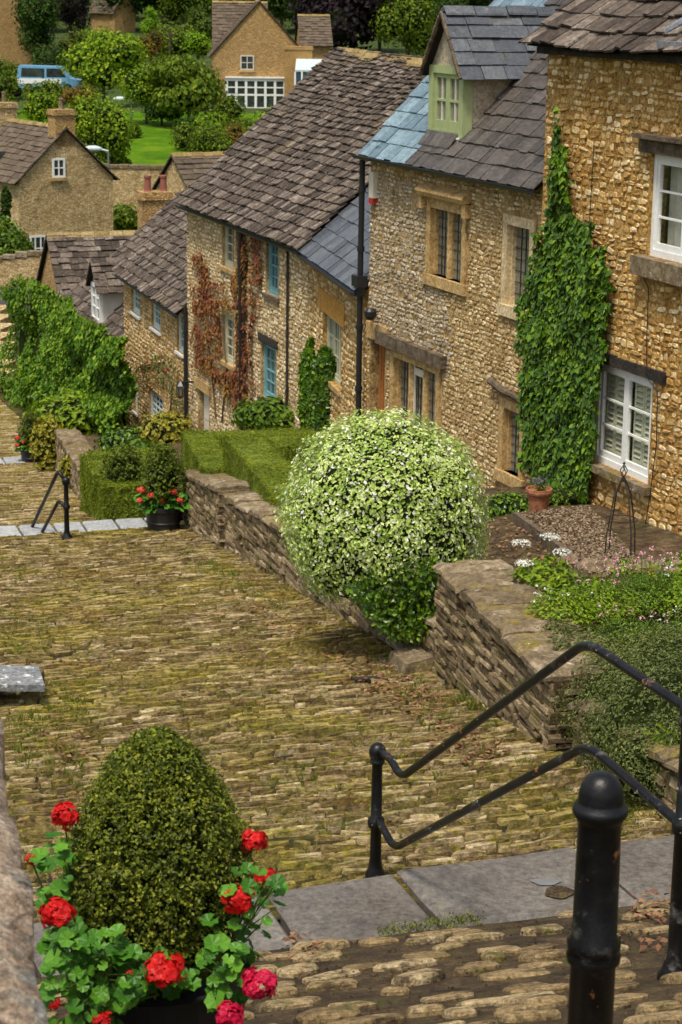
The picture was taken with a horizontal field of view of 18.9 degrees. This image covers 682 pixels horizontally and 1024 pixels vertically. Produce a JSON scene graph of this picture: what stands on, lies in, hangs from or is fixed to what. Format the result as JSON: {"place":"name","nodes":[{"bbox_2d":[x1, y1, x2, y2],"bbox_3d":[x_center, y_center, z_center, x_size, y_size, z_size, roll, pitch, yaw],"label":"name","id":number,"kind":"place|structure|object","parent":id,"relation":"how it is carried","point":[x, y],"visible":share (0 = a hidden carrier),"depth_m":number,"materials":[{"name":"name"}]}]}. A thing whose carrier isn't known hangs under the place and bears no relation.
{"place":"outdoors","nodes":[
{"label":"outdoors","id":0,"kind":"place"},
{"bbox_2d":[0,305,17,392],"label":"path","id":1,"kind":"structure","parent":0,"point":[5,323],"depth_m":66.36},
{"bbox_2d":[0,392,26,459],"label":"street","id":2,"kind":"structure","parent":0,"point":[10,416],"depth_m":52.06,"materials":[{"name":"stone"}]},
{"bbox_2d":[0,517,146,535],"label":"pavement","id":3,"kind":"structure","parent":0,"point":[36,529],"depth_m":30.59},
{"bbox_2d":[0,462,183,534],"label":"street","id":4,"kind":"structure","parent":0,"point":[25,486],"depth_m":36.82,"materials":[{"name":"stone"}]},
{"bbox_2d":[29,413,63,471],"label":"shrub","id":5,"kind":"object","parent":4,"relation":"on","point":[44,446],"visible":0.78,"depth_m":42.79,"materials":[{"name":"gold plant"}]},
{"bbox_2d":[54,429,94,498],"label":"garden wall","id":6,"kind":"structure","parent":4,"relation":"on","point":[73,444],"depth_m":39.56,"materials":[{"name":"stone"}]},
{"bbox_2d":[17,110,259,164],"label":"lawn","id":7,"kind":"structure","parent":0,"point":[150,145],"depth_m":121.77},
{"bbox_2d":[0,70,29,101],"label":"shrub","id":8,"kind":"object","parent":7,"relation":"on","point":[13,90],"visible":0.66,"depth_m":135.12,"materials":[{"name":"green plant"}]},
{"bbox_2d":[18,89,58,122],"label":"shrub","id":9,"kind":"object","parent":7,"relation":"on","point":[37,107],"visible":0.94,"depth_m":121.41,"materials":[{"name":"green plant"}]},
{"bbox_2d":[116,62,162,123],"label":"broadleaf tree","id":10,"kind":"object","parent":7,"relation":"on","point":[135,83],"visible":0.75,"depth_m":128.96,"materials":[{"name":"green plant"}]},
{"bbox_2d":[142,53,227,119],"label":"broadleaf tree","id":11,"kind":"object","parent":7,"relation":"on","point":[187,83],"visible":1,"depth_m":127.26,"materials":[{"name":"green plant"}]},
{"bbox_2d":[183,121,231,151],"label":"shrub","id":12,"kind":"object","parent":7,"relation":"on","point":[207,139],"visible":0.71,"depth_m":112.99,"materials":[{"name":"green plant"}]},
{"bbox_2d":[209,92,248,127],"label":"shrub","id":13,"kind":"object","parent":7,"relation":"on","point":[231,108],"visible":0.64,"depth_m":127.65,"materials":[{"name":"green plant"}]},
{"bbox_2d":[12,0,485,519],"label":"ground","id":14,"kind":"structure","parent":0,"point":[291,32],"depth_m":206.06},
{"bbox_2d":[0,0,32,66],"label":"gabled house","id":15,"kind":"structure","parent":14,"relation":"on","point":[10,48],"depth_m":180.61,"materials":[{"name":"stone"}]},
{"bbox_2d":[0,215,34,254],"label":"shrub","id":16,"kind":"object","parent":14,"relation":"on","point":[11,240],"visible":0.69,"depth_m":85.25,"materials":[{"name":"green plant"}]},
{"bbox_2d":[0,249,42,286],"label":"boundary wall","id":17,"kind":"structure","parent":14,"relation":"on","point":[24,263],"depth_m":84.16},
{"bbox_2d":[0,716,48,1023],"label":"street wall","id":18,"kind":"structure","parent":14,"relation":"on","point":[21,1001],"depth_m":4.13,"materials":[{"name":"stone"}]},
{"bbox_2d":[10,0,63,64],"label":"broadleaf tree","id":19,"kind":"object","parent":14,"relation":"on","point":[35,22],"visible":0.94,"depth_m":177.11,"materials":[{"name":"green plant"}]},
{"bbox_2d":[20,77,70,110],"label":"shrub","id":20,"kind":"object","parent":14,"relation":"on","point":[51,87],"visible":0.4,"depth_m":136.36,"materials":[{"name":"green plant"}]},
{"bbox_2d":[17,65,81,88],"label":"parked van","id":21,"kind":"object","parent":14,"relation":"on","point":[29,74],"visible":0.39,"depth_m":147.98,"materials":[{"name":"blue metal"}]},
{"bbox_2d":[26,39,72,72],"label":"bush","id":22,"kind":"object","parent":14,"relation":"on","point":[43,56],"visible":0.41,"depth_m":160.06,"materials":[{"name":"green plant"}]},
{"bbox_2d":[0,91,119,249],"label":"stone house","id":23,"kind":"structure","parent":14,"relation":"on","point":[57,174],"depth_m":91.27,"materials":[{"name":"beige stone"}]},
{"bbox_2d":[53,0,92,41],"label":"broadleaf tree","id":24,"kind":"object","parent":14,"relation":"on","point":[75,12],"visible":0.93,"depth_m":196.13,"materials":[{"name":"green plant"}]},
{"bbox_2d":[65,86,135,163],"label":"broadleaf tree","id":25,"kind":"object","parent":14,"relation":"on","point":[103,126],"visible":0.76,"depth_m":107.22,"materials":[{"name":"green plant"}]},
{"bbox_2d":[55,25,153,104],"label":"broadleaf tree","id":26,"kind":"object","parent":14,"relation":"on","point":[98,59],"visible":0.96,"depth_m":145.37,"materials":[{"name":"green plant"}]},
{"bbox_2d":[77,452,146,521],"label":"box hedge","id":27,"kind":"object","parent":14,"relation":"on","point":[100,500],"visible":0.48,"depth_m":32.15,"materials":[{"name":"plant"}]},
{"bbox_2d":[93,442,146,482],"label":"topiary","id":28,"kind":"object","parent":27,"relation":"on","point":[123,466],"visible":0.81,"depth_m":32.26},
{"bbox_2d":[88,0,137,32],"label":"gabled house","id":29,"kind":"structure","parent":14,"relation":"on","point":[115,22],"depth_m":219.16,"materials":[{"name":"stone"}]},
{"bbox_2d":[113,202,137,230],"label":"shrub","id":30,"kind":"object","parent":14,"relation":"on","point":[125,217],"visible":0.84,"depth_m":96.03,"materials":[{"name":"green plant"}]},
{"bbox_2d":[103,163,163,210],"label":"boundary wall","id":31,"kind":"structure","parent":14,"relation":"on","point":[128,184],"depth_m":105.09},
{"bbox_2d":[135,175,174,229],"bbox_3d":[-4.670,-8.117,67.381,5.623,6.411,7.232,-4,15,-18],"label":"chimney","id":32,"kind":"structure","parent":14,"relation":"on","point":[150,203],"depth_m":63.30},
{"bbox_2d":[147,22,197,56],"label":"broadleaf tree","id":33,"kind":"object","parent":14,"relation":"on","point":[176,43],"visible":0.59,"depth_m":179.75,"materials":[{"name":"green plant"}]},
{"bbox_2d":[155,0,198,28],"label":"broadleaf tree","id":34,"kind":"object","parent":14,"relation":"on","point":[174,10],"visible":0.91,"depth_m":214.36,"materials":[{"name":"green plant"}]},
{"bbox_2d":[151,151,224,195],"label":"stone barn","id":35,"kind":"structure","parent":14,"relation":"on","point":[182,171],"depth_m":83.15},
{"bbox_2d":[179,30,211,59],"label":"shrub","id":36,"kind":"object","parent":14,"relation":"on","point":[197,44],"visible":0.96,"depth_m":160.48,"materials":[{"name":"green plant"}]},
{"bbox_2d":[184,6,211,40],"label":"broadleaf tree","id":37,"kind":"object","parent":14,"relation":"on","point":[201,22],"visible":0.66,"depth_m":198.16,"materials":[{"name":"green plant"}]},
{"bbox_2d":[207,0,298,107],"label":"gabled house","id":38,"kind":"structure","parent":14,"relation":"on","point":[246,52],"depth_m":148.41,"materials":[{"name":"stone"}]},
{"bbox_2d":[212,0,267,47],"bbox_3d":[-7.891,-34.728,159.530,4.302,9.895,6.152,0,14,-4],"label":"roof","id":39,"kind":"structure","parent":38,"relation":"attached to","point":[226,15],"depth_m":157.88,"materials":[{"name":"stone"}]},
{"bbox_2d":[180,426,329,503],"bbox_3d":[-1.112,-0.441,31.373,2.479,1.226,2.779,-2,15,-10],"label":"box hedge","id":40,"kind":"object","parent":14,"relation":"on","point":[201,451],"visible":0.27,"depth_m":31.71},
{"bbox_2d":[221,431,344,517],"bbox_3d":[-0.177,-0.051,27.806,2.069,1.062,5.191,-2,15,-13],"label":"box hedge","id":41,"kind":"object","parent":14,"relation":"on","point":[260,465],"visible":0.38,"depth_m":28.85,"materials":[{"name":"plant"}]},
{"bbox_2d":[284,14,332,95],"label":"gabled house","id":42,"kind":"structure","parent":14,"relation":"on","point":[313,37],"depth_m":153.89,"materials":[{"name":"stone"}]},
{"bbox_2d":[286,0,392,50],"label":"broadleaf tree","id":43,"kind":"object","parent":14,"relation":"on","point":[350,19],"visible":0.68,"depth_m":181.74,"materials":[{"name":"purple plant"}]},
{"bbox_2d":[368,0,438,55],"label":"broadleaf tree","id":44,"kind":"object","parent":14,"relation":"on","point":[408,21],"visible":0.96,"depth_m":180.08,"materials":[{"name":"green plant"}]},
{"bbox_2d":[545,613,681,818],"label":"cotoneaster","id":45,"kind":"object","parent":14,"relation":"on","point":[635,703],"visible":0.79,"depth_m":14.54,"materials":[{"name":"plant"}]},
{"bbox_2d":[0,525,673,922],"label":"street","id":46,"kind":"structure","parent":0,"point":[136,611],"depth_m":17.44,"materials":[{"name":"stone"}]},
{"bbox_2d":[0,665,45,700],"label":"stone bench","id":47,"kind":"object","parent":46,"relation":"on","point":[26,681],"visible":0.78,"depth_m":18.15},
{"bbox_2d":[30,471,72,539],"bbox_3d":[-4.306,-0.111,29.933,0.197,1.209,1.417,-9,17,-35],"label":"handrail","id":48,"kind":"object","parent":46,"relation":"on","point":[65,505],"visible":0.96,"depth_m":29.48,"materials":[{"name":"metal"}]},
{"bbox_2d":[145,503,181,530],"bbox_3d":[-2.627,0.076,30.297,0.566,0.391,0.566,1,14,0],"label":"planter","id":49,"kind":"object","parent":46,"relation":"on","point":[160,519],"visible":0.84,"depth_m":30.09,"materials":[{"name":"metal"}]},
{"bbox_2d":[136,440,186,505],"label":"topiary","id":50,"kind":"object","parent":49,"relation":"in","point":[161,474],"visible":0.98,"depth_m":29.97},
{"bbox_2d":[133,486,189,513],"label":"geranium","id":51,"kind":"object","parent":49,"relation":"in","point":[142,498],"visible":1,"depth_m":30.00,"materials":[{"name":"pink plant"}]},
{"bbox_2d":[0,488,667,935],"bbox_3d":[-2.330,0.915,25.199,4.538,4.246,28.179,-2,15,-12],"label":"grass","id":52,"kind":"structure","parent":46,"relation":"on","point":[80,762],"depth_m":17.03,"materials":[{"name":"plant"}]},
{"bbox_2d":[34,517,673,961],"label":"weeds","id":53,"kind":"object","parent":46,"relation":"on","point":[640,939],"visible":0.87,"depth_m":17.01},
{"bbox_2d":[388,645,433,674],"bbox_3d":[0.653,1.472,19.297,0.344,0.390,0.720,-3,15,-13],"label":"mounting stone","id":54,"kind":"object","parent":46,"relation":"on","point":[412,659],"visible":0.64,"depth_m":19.11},
{"bbox_2d":[365,641,681,979],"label":"handrail","id":55,"kind":"object","parent":46,"relation":"on","point":[379,755],"visible":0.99,"depth_m":10.08,"materials":[{"name":"metal"}]},
{"bbox_2d":[17,387,681,653],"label":"garden","id":56,"kind":"object","parent":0,"point":[648,535],"visible":0.01,"depth_m":21.59,"materials":[{"name":"soil"}]},
{"bbox_2d":[0,273,140,436],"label":"wall creeper","id":57,"kind":"object","parent":56,"relation":"on","point":[59,349],"depth_m":51.13,"materials":[{"name":"plant"}]},
{"bbox_2d":[22,389,129,434],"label":"perennial","id":58,"kind":"object","parent":56,"relation":"on","point":[66,411],"visible":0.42,"depth_m":47.29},
{"bbox_2d":[36,230,137,352],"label":"stone cottage","id":59,"kind":"structure","parent":56,"relation":"on","point":[66,257],"depth_m":56.12,"materials":[{"name":"stone"}]},
{"bbox_2d":[93,423,143,450],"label":"shrub","id":60,"kind":"object","parent":56,"relation":"on","point":[116,437],"visible":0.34,"depth_m":42.18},
{"bbox_2d":[62,191,180,360],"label":"stone cottage","id":61,"kind":"structure","parent":56,"relation":"on","point":[97,294],"depth_m":50.43,"materials":[{"name":"stone"}]},
{"bbox_2d":[136,408,197,445],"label":"shrub","id":62,"kind":"object","parent":56,"relation":"on","point":[162,427],"visible":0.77,"depth_m":40.56,"materials":[{"name":"plant"}]},
{"bbox_2d":[182,469,250,548],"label":"garden wall","id":63,"kind":"structure","parent":56,"relation":"on","point":[202,516],"depth_m":28.81,"materials":[{"name":"stone"}]},
{"bbox_2d":[109,201,351,429],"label":"stone cottage","id":64,"kind":"structure","parent":56,"relation":"on","point":[150,269],"depth_m":45.05,"materials":[{"name":"beige stone"}]},
{"bbox_2d":[134,353,183,414],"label":"climbing rose","id":65,"kind":"object","parent":64,"relation":"attached to","point":[154,375],"visible":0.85,"depth_m":43.27,"materials":[{"name":"green plant"}]},
{"bbox_2d":[229,395,293,429],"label":"shrub","id":66,"kind":"object","parent":56,"relation":"on","point":[268,412],"visible":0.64,"depth_m":35.27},
{"bbox_2d":[172,47,426,431],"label":"stone cottage","id":67,"kind":"structure","parent":56,"relation":"on","point":[280,179],"depth_m":37.48,"materials":[{"name":"beige stone"}]},
{"bbox_2d":[188,228,247,422],"bbox_3d":[-2.382,-3.672,39.022,0.182,3.950,3.939,-4,15,-19],"label":"creeper","id":68,"kind":"object","parent":67,"relation":"attached to","point":[203,285],"visible":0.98,"depth_m":39.11,"materials":[{"name":"plant"}]},
{"bbox_2d":[245,230,262,403],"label":"creeper","id":69,"kind":"object","parent":67,"relation":"attached to","point":[253,265],"visible":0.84,"depth_m":36.70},
{"bbox_2d":[257,332,277,399],"bbox_3d":[-1.236,-2.505,36.357,0.210,1.230,1.120,-4,15,-19],"label":"window","id":70,"kind":"structure","parent":67,"relation":"in","point":[270,345],"depth_m":36.49,"materials":[{"name":"teal paint"}]},
{"bbox_2d":[262,239,279,303],"bbox_3d":[-1.163,-4.222,35.730,0.180,1.050,0.900,-4,15,-19],"label":"window","id":71,"kind":"structure","parent":67,"relation":"in","point":[273,250],"depth_m":35.89,"materials":[{"name":"teal paint"}]},
{"bbox_2d":[295,336,315,428],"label":"columnar shrub","id":72,"kind":"object","parent":56,"relation":"on","point":[304,366],"visible":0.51,"depth_m":33.59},
{"bbox_2d":[306,345,335,430],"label":"columnar shrub","id":73,"kind":"object","parent":56,"relation":"on","point":[323,367],"visible":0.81,"depth_m":32.33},
{"bbox_2d":[221,491,436,662],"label":"garden wall","id":74,"kind":"structure","parent":56,"relation":"on","point":[252,534],"depth_m":25.56,"materials":[{"name":"stone"}]},
{"bbox_2d":[273,406,493,613],"bbox_3d":[0.439,-0.072,19.891,2.195,1.928,2.094,1,14,0],"label":"flowering bush","id":75,"kind":"object","parent":74,"relation":"on","point":[371,496],"visible":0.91,"depth_m":19.27,"materials":[{"name":"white plant"}]},
{"bbox_2d":[343,555,438,644],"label":"ivy","id":76,"kind":"object","parent":74,"relation":"attached to","point":[390,621],"visible":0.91,"depth_m":19.21,"materials":[{"name":"plant"}]},
{"bbox_2d":[295,184,542,433],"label":"stone cottage","id":77,"kind":"structure","parent":56,"relation":"on","point":[329,254],"depth_m":31.77,"materials":[{"name":"stone"}]},
{"bbox_2d":[327,315,340,395],"bbox_3d":[-0.099,-2.507,32.126,0.190,1.090,1.590,-2,15,-11],"label":"window","id":78,"kind":"structure","parent":77,"relation":"in","point":[333,328],"depth_m":32.21,"materials":[{"name":"paint"}]},
{"bbox_2d":[351,0,568,489],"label":"stone cottage","id":79,"kind":"structure","parent":56,"relation":"on","point":[452,150],"depth_m":26.55,"materials":[{"name":"brown stone"}]},
{"bbox_2d":[375,330,446,441],"bbox_3d":[1.018,-1.606,28.114,0.307,1.470,2.221,-5,15,-21],"label":"mullioned window","id":80,"kind":"structure","parent":79,"relation":"in","point":[415,369],"depth_m":28.10,"materials":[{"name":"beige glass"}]},
{"bbox_2d":[415,182,471,295],"bbox_3d":[1.401,-3.561,26.651,0.350,1.330,1.460,-5,15,-21],"label":"mullioned window","id":81,"kind":"structure","parent":79,"relation":"in","point":[448,212],"depth_m":26.70,"materials":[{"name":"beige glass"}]},
{"bbox_2d":[487,377,524,486],"bbox_3d":[2.146,-0.962,25.361,0.315,1.269,1.079,-5,15,-21],"label":"mullioned window","id":82,"kind":"structure","parent":79,"relation":"in","point":[509,442],"depth_m":25.50,"materials":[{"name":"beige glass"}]},
{"bbox_2d":[497,213,535,321],"bbox_3d":[2.221,-2.955,24.822,0.250,1.240,0.920,-5,15,-21],"label":"mullioned window","id":83,"kind":"structure","parent":79,"relation":"in","point":[517,244],"depth_m":25.00,"materials":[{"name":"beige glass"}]},
{"bbox_2d":[479,490,528,517],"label":"shrub","id":84,"kind":"object","parent":56,"relation":"on","point":[504,504],"visible":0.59,"depth_m":23.14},
{"bbox_2d":[432,559,612,750],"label":"garden wall","id":85,"kind":"structure","parent":56,"relation":"on","point":[492,645],"depth_m":17.26,"materials":[{"name":"stone"}]},
{"bbox_2d":[525,485,552,516],"bbox_3d":[2.187,-0.112,22.663,0.302,0.310,0.299,1,14,0],"label":"plant pot","id":86,"kind":"object","parent":56,"relation":"on","point":[538,500],"visible":0.88,"depth_m":22.57,"materials":[{"name":"ceramic"}]},
{"bbox_2d":[508,532,581,594],"bbox_3d":[1.827,0.485,18.148,0.701,0.514,0.662,1,14,0],"label":"sedum","id":87,"kind":"object","parent":56,"relation":"on","point":[546,568],"visible":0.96,"depth_m":18.07,"materials":[{"name":"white plant"}]},
{"bbox_2d":[512,512,581,561],"bbox_3d":[2.130,0.299,21.070,0.137,0.483,3.093,-1,14,-6],"label":"edging board","id":88,"kind":"object","parent":56,"relation":"on","point":[526,524],"visible":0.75,"depth_m":21.57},
{"bbox_2d":[525,583,600,626],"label":"perennial","id":89,"kind":"object","parent":56,"relation":"on","point":[563,609],"visible":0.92,"depth_m":17.13,"materials":[{"name":"green plant"}]},
{"bbox_2d":[520,505,640,573],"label":"gravel","id":90,"kind":"structure","parent":56,"relation":"on","point":[577,549],"depth_m":21.38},
{"bbox_2d":[546,625,627,652],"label":"perennial","id":91,"kind":"object","parent":56,"relation":"on","point":[585,635],"visible":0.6,"depth_m":16.49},
{"bbox_2d":[518,0,681,534],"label":"stone cottage","id":92,"kind":"structure","parent":56,"relation":"on","point":[614,84],"depth_m":22.09,"materials":[{"name":"stone"}]},
{"bbox_2d":[513,107,615,504],"bbox_3d":[2.489,-2.225,23.473,0.243,4.727,2.336,-4,15,-20],"label":"ivy","id":93,"kind":"object","parent":92,"relation":"attached to","point":[560,345],"visible":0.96,"depth_m":23.39,"materials":[{"name":"plant"}]},
{"bbox_2d":[583,353,666,495],"bbox_3d":[3.151,-0.990,22.430,0.235,1.373,1.591,-5,15,-20],"label":"window","id":94,"kind":"structure","parent":92,"relation":"in","point":[613,456],"depth_m":22.55,"materials":[{"name":"white paint"}]},
{"bbox_2d":[629,133,681,286],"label":"window","id":95,"kind":"structure","parent":92,"relation":"in","point":[667,150],"depth_m":21.45,"materials":[{"name":"white paint"}]},
{"bbox_2d":[559,556,644,625],"bbox_3d":[2.220,0.639,17.355,0.728,0.553,0.731,1,14,0],"label":"penstemon","id":96,"kind":"object","parent":56,"relation":"on","point":[609,606],"visible":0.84,"depth_m":17.30,"materials":[{"name":"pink plant"}]},
{"bbox_2d":[602,462,637,555],"bbox_3d":[2.770,0.137,20.248,0.380,1.300,0.380,1,14,0],"label":"obelisk","id":97,"kind":"object","parent":56,"relation":"on","point":[623,478],"visible":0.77,"depth_m":20.15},
{"bbox_2d":[566,698,679,823],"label":"garden wall","id":98,"kind":"structure","parent":56,"relation":"on","point":[667,756],"depth_m":13.85,"materials":[{"name":"stone"}]},
{"bbox_2d":[590,603,670,649],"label":"perennial","id":99,"kind":"object","parent":56,"relation":"on","point":[621,628],"visible":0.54,"depth_m":16.68,"materials":[{"name":"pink plant"}]},
{"bbox_2d":[606,539,681,616],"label":"penstemon","id":100,"kind":"object","parent":56,"relation":"on","point":[642,593],"visible":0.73,"depth_m":17.52,"materials":[{"name":"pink plant"}]},
{"bbox_2d":[647,557,681,616],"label":"penstemon","id":101,"kind":"object","parent":56,"relation":"on","point":[673,592],"visible":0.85,"depth_m":17.47,"materials":[{"name":"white plant"}]},
{"bbox_2d":[34,835,673,977],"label":"pavement","id":102,"kind":"structure","parent":0,"point":[501,890],"depth_m":11.93,"materials":[{"name":"stone"}]},
{"bbox_2d":[36,900,681,1023],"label":"steps","id":103,"kind":"structure","parent":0,"point":[514,972],"depth_m":9.65,"materials":[{"name":"stone"}]},
{"bbox_2d":[65,939,250,1023],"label":"planter","id":104,"kind":"object","parent":103,"relation":"on","point":[188,1007],"visible":0.21,"depth_m":6.31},
{"bbox_2d":[25,801,84,962],"bbox_3d":[-0.893,1.187,6.448,0.216,0.632,0.390,1,14,0],"label":"geranium","id":105,"kind":"object","parent":104,"relation":"in","point":[62,815],"visible":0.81,"depth_m":6.33,"materials":[{"name":"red plant"}]},
{"bbox_2d":[38,895,148,1023],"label":"geranium","id":106,"kind":"object","parent":104,"relation":"in","point":[104,998],"visible":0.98,"depth_m":6.16,"materials":[{"name":"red plant"}]},
{"bbox_2d":[107,939,201,1009],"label":"geranium","id":107,"kind":"object","parent":104,"relation":"in","point":[157,969],"visible":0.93,"depth_m":6.14,"materials":[{"name":"red plant"}]},
{"bbox_2d":[58,723,257,1002],"bbox_3d":[-0.578,1.076,6.462,0.633,0.848,0.641,1,14,0],"label":"topiary","id":108,"kind":"object","parent":104,"relation":"in","point":[157,831],"visible":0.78,"depth_m":6.28,"materials":[{"name":"plant"}]},
{"bbox_2d":[195,933,277,1023],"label":"geranium","id":109,"kind":"object","parent":104,"relation":"in","point":[248,981],"visible":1,"depth_m":6.15,"materials":[{"name":"green plant"}]},
{"bbox_2d":[199,828,288,971],"bbox_3d":[-0.300,1.268,6.430,0.269,0.522,0.431,1,14,0],"label":"geranium","id":110,"kind":"object","parent":104,"relation":"in","point":[243,896],"visible":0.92,"depth_m":6.36,"materials":[{"name":"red plant"}]},
{"bbox_2d":[566,770,628,1023],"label":"bollard","id":111,"kind":"object","parent":103,"relation":"on","point":[600,810],"visible":1,"depth_m":4.94,"materials":[{"name":"metal"}]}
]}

